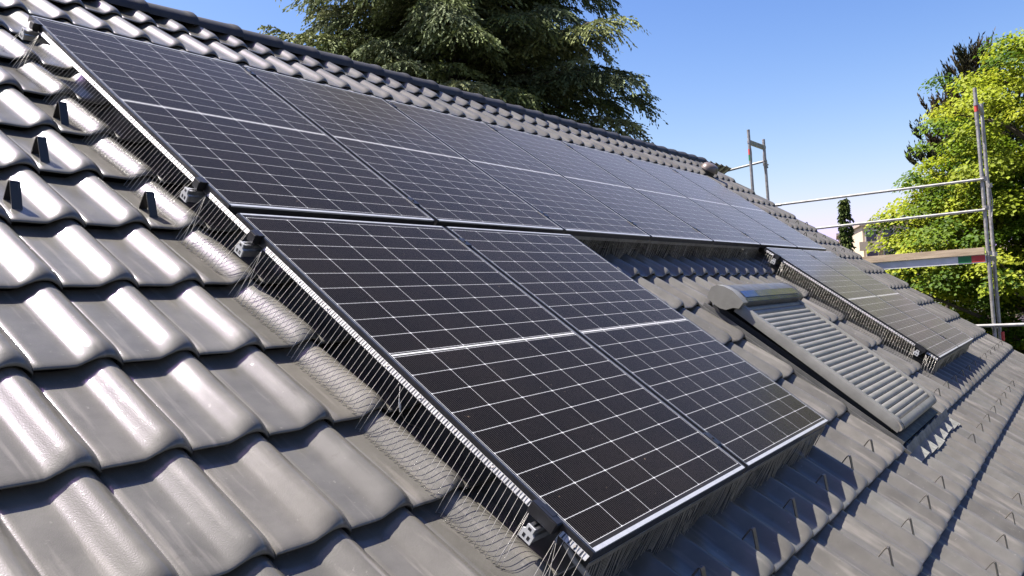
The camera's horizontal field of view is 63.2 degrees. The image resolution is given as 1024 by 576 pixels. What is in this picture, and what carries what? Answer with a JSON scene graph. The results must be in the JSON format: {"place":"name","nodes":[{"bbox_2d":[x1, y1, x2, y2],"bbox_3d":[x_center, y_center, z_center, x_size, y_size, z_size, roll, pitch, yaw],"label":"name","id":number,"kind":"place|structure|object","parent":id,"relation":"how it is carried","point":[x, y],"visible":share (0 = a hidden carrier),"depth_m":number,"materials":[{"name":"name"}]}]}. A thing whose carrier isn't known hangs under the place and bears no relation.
{"place":"outdoors","nodes":[
{"label":"outdoors","id":0,"kind":"place"},
{"bbox_2d":[145,0,1023,245],"label":"sky","id":1,"kind":"structure","parent":0,"point":[830,87],"materials":[{"name":"blue"}]},
{"bbox_2d":[852,219,915,271],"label":"apartment block","id":2,"kind":"structure","parent":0,"point":[860,240],"depth_m":95.95,"materials":[{"name":"paint"}]},
{"bbox_2d":[865,230,877,241],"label":"window","id":3,"kind":"structure","parent":2,"relation":"in","point":[874,235],"depth_m":96.03,"materials":[{"name":"glass"}]},
{"bbox_2d":[866,250,878,255],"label":"window","id":4,"kind":"structure","parent":2,"relation":"in","point":[872,253],"depth_m":95.96,"materials":[{"name":"glass"}]},
{"bbox_2d":[882,229,893,238],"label":"window","id":5,"kind":"structure","parent":2,"relation":"in","point":[887,231],"depth_m":95.56,"materials":[{"name":"glass"}]},
{"bbox_3d":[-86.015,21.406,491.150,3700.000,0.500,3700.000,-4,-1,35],"label":"ground","id":6,"kind":"structure","parent":0,"visible":0},
{"bbox_2d":[257,0,667,142],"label":"cedar tree","id":7,"kind":"object","parent":6,"relation":"on","point":[512,52],"visible":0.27,"depth_m":19.65,"materials":[{"name":"green plant"}]},
{"bbox_2d":[0,0,1023,575],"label":"house","id":8,"kind":"structure","parent":6,"relation":"on","point":[168,406],"depth_m":2.64,"materials":[{"name":"tile"}]},
{"bbox_2d":[3,180,22,209],"bbox_3d":[-1.565,-0.283,2.623,0.092,0.088,0.032,40,22,30],"label":"snow hook","id":9,"kind":"object","parent":8,"relation":"on","point":[12,193],"visible":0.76,"depth_m":2.62,"materials":[{"name":"black metal"}]},
{"bbox_2d":[31,136,49,162],"bbox_3d":[-1.683,-0.488,2.983,0.092,0.088,0.032,38,22,27],"label":"snow hook","id":10,"kind":"object","parent":8,"relation":"on","point":[40,147],"visible":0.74,"depth_m":2.98,"materials":[{"name":"black metal"}]},
{"bbox_2d":[53,101,68,124],"bbox_3d":[-1.802,-0.692,3.341,0.092,0.088,0.032,39,22,28],"label":"snow hook","id":11,"kind":"object","parent":8,"relation":"on","point":[61,111],"visible":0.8,"depth_m":3.34,"materials":[{"name":"black metal"}]},
{"bbox_2d":[139,191,157,217],"bbox_3d":[-1.301,-0.292,2.999,0.092,0.088,0.032,38,22,27],"label":"snow hook","id":12,"kind":"object","parent":8,"relation":"on","point":[148,200],"visible":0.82,"depth_m":3.00,"materials":[{"name":"black metal"}]},
{"bbox_2d":[1,21,588,575],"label":"bird guard","id":13,"kind":"object","parent":8,"relation":"on","point":[509,483],"visible":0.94,"depth_m":2.65,"materials":[{"name":"metal"}]},
{"bbox_2d":[19,20,677,172],"bbox_3d":[0.120,-1.222,7.082,0.199,0.178,8.166,39,22,28],"label":"mounting rail","id":14,"kind":"object","parent":8,"relation":"attached to","point":[33,33],"visible":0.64,"depth_m":3.74,"materials":[{"name":"metal"}]},
{"bbox_2d":[384,99,650,239],"bbox_3d":[0.040,-0.810,5.745,1.725,0.034,1.134,39,22,28],"label":"solar module","id":15,"kind":"object","parent":14,"relation":"attached to","point":[568,206],"visible":0.86,"depth_m":5.65,"materials":[{"name":"black glass"}]},
{"bbox_2d":[486,124,712,243],"bbox_3d":[0.703,-0.832,6.687,1.725,0.034,1.134,39,22,28],"label":"solar module","id":16,"kind":"object","parent":14,"relation":"attached to","point":[654,221],"visible":0.91,"depth_m":6.61,"materials":[{"name":"black glass"}]},
{"bbox_2d":[563,142,759,246],"bbox_3d":[1.367,-0.854,7.631,1.725,0.034,1.134,39,22,28],"label":"solar module","id":17,"kind":"object","parent":14,"relation":"attached to","point":[714,228],"visible":0.9,"depth_m":7.56,"materials":[{"name":"glass"}]},
{"bbox_2d":[234,229,471,256],"bbox_3d":[-0.286,-0.165,3.864,0.199,0.178,2.396,39,22,28],"label":"mounting rail","id":18,"kind":"object","parent":8,"relation":"attached to","point":[251,248],"visible":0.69,"depth_m":2.87,"materials":[{"name":"metal"}]},
{"bbox_2d":[236,213,745,561],"bbox_3d":[-0.064,0.211,3.018,1.725,0.034,1.134,39,22,28],"label":"solar module","id":19,"kind":"object","parent":18,"relation":"attached to","point":[597,451],"visible":1,"depth_m":2.86,"materials":[{"name":"black glass"}]},
{"bbox_2d":[398,381,424,430],"bbox_3d":[-0.337,0.334,2.546,0.223,0.093,0.115,39,22,28],"label":"solar cable","id":20,"kind":"object","parent":19,"relation":"hanging from","point":[399,402],"visible":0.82,"depth_m":2.48,"materials":[{"name":"black plastic"}]},
{"bbox_2d":[445,226,827,472],"bbox_3d":[0.601,0.189,3.962,1.725,0.034,1.134,39,22,28],"label":"solar module","id":21,"kind":"object","parent":18,"relation":"attached to","point":[747,415],"visible":0.89,"depth_m":3.84,"materials":[{"name":"black glass"}]},
{"bbox_2d":[180,177,785,250],"bbox_3d":[1.115,-0.426,6.401,0.199,0.178,8.166,39,22,28],"label":"mounting rail","id":22,"kind":"object","parent":8,"relation":"attached to","point":[196,194],"visible":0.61,"depth_m":3.06,"materials":[{"name":"metal"}]},
{"bbox_2d":[28,15,434,225],"bbox_3d":[-1.288,-0.767,3.856,1.725,0.034,1.134,39,22,28],"label":"solar module","id":23,"kind":"object","parent":22,"relation":"attached to","point":[239,138],"visible":0.93,"depth_m":3.72,"materials":[{"name":"black glass"}]},
{"bbox_2d":[242,65,563,233],"bbox_3d":[-0.624,-0.790,4.799,1.725,0.034,1.134,39,22,28],"label":"solar module","id":24,"kind":"object","parent":22,"relation":"attached to","point":[441,183],"visible":0.8,"depth_m":4.69,"materials":[{"name":"black glass"}]},
{"bbox_2d":[622,156,796,248],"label":"solar module","id":25,"kind":"object","parent":22,"relation":"attached to","point":[762,236],"visible":0.84,"depth_m":8.51,"materials":[{"name":"glass"}]},
{"bbox_2d":[669,167,825,250],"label":"solar module","id":26,"kind":"object","parent":22,"relation":"attached to","point":[799,240],"visible":0.8,"depth_m":9.46,"materials":[{"name":"glass"}]},
{"bbox_2d":[563,542,589,575],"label":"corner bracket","id":27,"kind":"object","parent":8,"relation":"attached to","point":[575,562],"visible":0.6,"depth_m":2.20,"materials":[{"name":"grey metal"}]},
{"bbox_2d":[518,432,720,544],"bbox_3d":[0.692,0.617,3.194,0.199,0.178,2.396,39,22,28],"label":"mounting rail","id":28,"kind":"object","parent":8,"relation":"attached to","point":[546,522],"visible":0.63,"depth_m":2.20,"materials":[{"name":"metal"}]},
{"bbox_2d":[574,236,758,260],"bbox_3d":[1.285,-0.274,6.321,0.041,0.144,3.492,39,22,28],"label":"bird guard","id":29,"kind":"object","parent":8,"relation":"on","point":[585,238],"visible":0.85,"depth_m":6.12,"materials":[{"name":"metal"}]},
{"bbox_2d":[691,565,705,575],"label":"snow hook","id":30,"kind":"object","parent":8,"relation":"on","point":[702,570],"visible":1,"depth_m":2.51,"materials":[{"name":"grey metal"}]},
{"bbox_2d":[584,427,824,575],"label":"bird guard","id":31,"kind":"object","parent":8,"relation":"on","point":[712,494],"visible":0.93,"depth_m":2.82,"materials":[{"name":"metal"}]},
{"bbox_2d":[701,162,717,177],"bbox_3d":[2.812,-1.681,11.874,0.250,0.205,0.310,39,22,28],"label":"roof vent","id":32,"kind":"object","parent":8,"relation":"on","point":[710,169],"visible":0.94,"depth_m":11.78,"materials":[{"name":"plastic"}]},
{"bbox_2d":[742,527,759,551],"bbox_3d":[0.841,0.888,2.880,0.092,0.088,0.028,39,22,28],"label":"snow hook","id":33,"kind":"object","parent":8,"relation":"on","point":[755,538],"visible":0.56,"depth_m":2.88,"materials":[{"name":"grey metal"}]},
{"bbox_2d":[783,497,798,517],"bbox_3d":[1.105,0.879,3.256,0.092,0.088,0.028,38,22,26],"label":"snow hook","id":34,"kind":"object","parent":8,"relation":"on","point":[794,506],"visible":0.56,"depth_m":3.25,"materials":[{"name":"grey metal"}]},
{"bbox_2d":[769,254,816,272],"bbox_3d":[3.032,-0.274,8.583,0.199,0.178,2.396,39,22,28],"label":"mounting rail","id":35,"kind":"object","parent":8,"relation":"attached to","point":[776,260],"visible":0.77,"depth_m":7.61,"materials":[{"name":"metal"}]},
{"bbox_2d":[764,247,957,360],"bbox_3d":[3.254,0.103,7.737,1.725,0.036,1.134,39,22,28],"label":"solar module","id":36,"kind":"object","parent":35,"relation":"attached to","point":[936,345],"visible":1,"depth_m":7.64,"materials":[{"name":"glass"}]},
{"bbox_2d":[803,250,972,348],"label":"solar module","id":37,"kind":"object","parent":35,"relation":"attached to","point":[913,310],"visible":0.89,"depth_m":8.63,"materials":[{"name":"black glass"}]},
{"bbox_2d":[815,474,828,490],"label":"snow hook","id":38,"kind":"object","parent":8,"relation":"on","point":[825,481],"visible":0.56,"depth_m":3.63,"materials":[{"name":"grey metal"}]},
{"bbox_2d":[699,282,959,461],"bbox_3d":[2.201,0.462,5.609,1.628,0.264,1.512,39,22,28],"label":"roof window","id":39,"kind":"structure","parent":8,"relation":"attached to","point":[782,321],"depth_m":5.28,"materials":[{"name":"grey metal"}]},
{"bbox_2d":[713,305,890,430],"bbox_3d":[2.068,0.471,5.582,1.280,0.085,1.140,39,22,28],"label":"window frame","id":40,"kind":"structure","parent":39,"relation":"in","point":[729,314],"depth_m":5.14,"materials":[{"name":"black metal"}]},
{"bbox_2d":[842,455,853,469],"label":"snow hook","id":41,"kind":"object","parent":8,"relation":"on","point":[851,462],"visible":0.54,"depth_m":4.00,"materials":[{"name":"grey metal"}]},
{"bbox_2d":[760,250,937,374],"bbox_3d":[2.881,0.198,7.234,1.740,0.164,0.118,39,22,28],"label":"bird guard","id":42,"kind":"object","parent":8,"relation":"on","point":[871,317],"visible":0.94,"depth_m":7.21,"materials":[{"name":"metal"}]},
{"bbox_2d":[864,439,874,452],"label":"snow hook","id":43,"kind":"object","parent":8,"relation":"on","point":[871,442],"visible":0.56,"depth_m":4.38,"materials":[{"name":"grey metal"}]},
{"bbox_2d":[878,545,893,566],"bbox_3d":[1.488,1.075,3.273,0.092,0.088,0.028,37,21,25],"label":"snow hook","id":44,"kind":"object","parent":8,"relation":"on","point":[890,554],"visible":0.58,"depth_m":3.27,"materials":[{"name":"grey metal"}]},
{"bbox_2d":[901,517,914,534],"bbox_3d":[1.750,1.066,3.646,0.092,0.088,0.028,38,22,28],"label":"snow hook","id":45,"kind":"object","parent":8,"relation":"on","point":[910,520],"visible":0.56,"depth_m":3.64,"materials":[{"name":"grey metal"}]},
{"bbox_2d":[903,335,945,359],"bbox_3d":[4.010,0.508,7.914,0.199,0.178,2.396,39,22,28],"label":"mounting rail","id":46,"kind":"object","parent":8,"relation":"attached to","point":[921,349],"visible":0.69,"depth_m":6.93,"materials":[{"name":"metal"}]},
{"bbox_2d":[919,494,931,509],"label":"snow hook","id":47,"kind":"object","parent":8,"relation":"on","point":[928,499],"visible":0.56,"depth_m":4.02,"materials":[{"name":"grey metal"}]},
{"bbox_2d":[934,475,945,488],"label":"snow hook","id":48,"kind":"object","parent":8,"relation":"on","point":[941,476],"visible":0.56,"depth_m":4.39,"materials":[{"name":"grey metal"}]},
{"bbox_2d":[930,341,971,374],"bbox_3d":[4.154,0.654,7.822,0.044,0.147,2.289,39,22,28],"label":"bird guard","id":49,"kind":"object","parent":8,"relation":"on","point":[963,349],"visible":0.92,"depth_m":7.70,"materials":[{"name":"metal"}]},
{"bbox_2d":[985,561,998,575],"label":"snow hook","id":50,"kind":"object","parent":8,"relation":"on","point":[996,567],"visible":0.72,"depth_m":3.66,"materials":[{"name":"grey metal"}]},
{"bbox_2d":[996,534,1007,548],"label":"snow hook","id":51,"kind":"object","parent":8,"relation":"on","point":[1004,535],"visible":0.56,"depth_m":4.03,"materials":[{"name":"grey metal"}]},
{"bbox_2d":[1005,511,1015,524],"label":"snow hook","id":52,"kind":"object","parent":8,"relation":"on","point":[1009,513],"visible":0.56,"depth_m":4.41,"materials":[{"name":"grey metal"}]},
{"bbox_2d":[747,129,769,200],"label":"scaffold tower","id":53,"kind":"structure","parent":6,"relation":"on","point":[750,143],"depth_m":13.48,"materials":[{"name":"grey metal"}]},
{"bbox_2d":[728,160,766,171],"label":"scaffold rail","id":54,"kind":"object","parent":53,"relation":"attached to","point":[744,166],"visible":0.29,"depth_m":14.00,"materials":[{"name":"silver metal"}]},
{"bbox_2d":[836,198,856,251],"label":"conifer","id":55,"kind":"object","parent":6,"relation":"on","point":[846,233],"visible":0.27,"depth_m":42.51,"materials":[{"name":"green plant"}]},
{"bbox_2d":[863,27,1023,353],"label":"maple tree","id":56,"kind":"object","parent":6,"relation":"on","point":[957,290],"visible":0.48,"depth_m":16.09,"materials":[{"name":"green plant"}]},
{"bbox_2d":[904,26,1023,322],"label":"pine tree","id":57,"kind":"object","parent":6,"relation":"on","point":[965,62],"visible":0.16,"depth_m":23.47,"materials":[{"name":"green plant"}]},
{"bbox_2d":[913,275,1023,341],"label":"tree","id":58,"kind":"object","parent":6,"relation":"on","point":[1018,315],"depth_m":29.65,"materials":[{"name":"green plant"}]},
{"bbox_2d":[973,87,1004,340],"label":"scaffold tower","id":59,"kind":"structure","parent":6,"relation":"on","point":[978,108],"depth_m":11.42,"materials":[{"name":"grey metal"}]},
{"bbox_2d":[775,178,982,206],"bbox_3d":[5.143,-1.377,12.285,3.170,0.062,0.051,-4,-1,35],"label":"scaffold rail","id":60,"kind":"object","parent":59,"relation":"attached to","point":[886,191],"visible":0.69,"depth_m":12.10,"materials":[{"name":"silver metal"}]},
{"bbox_2d":[815,208,984,229],"bbox_3d":[5.169,-0.951,12.276,3.170,0.075,0.051,-4,-1,35],"label":"scaffold rail","id":61,"kind":"object","parent":59,"relation":"attached to","point":[904,218],"visible":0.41,"depth_m":11.95,"materials":[{"name":"silver metal"}]},
{"bbox_2d":[862,247,991,269],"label":"scaffold deck","id":62,"kind":"structure","parent":59,"relation":"attached to","point":[936,259],"depth_m":11.76,"materials":[{"name":"wood"}]},
{"bbox_2d":[975,323,1023,327],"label":"scaffold rail","id":63,"kind":"object","parent":59,"relation":"attached to","point":[1001,325],"depth_m":11.25,"materials":[{"name":"silver metal"}]}
]}

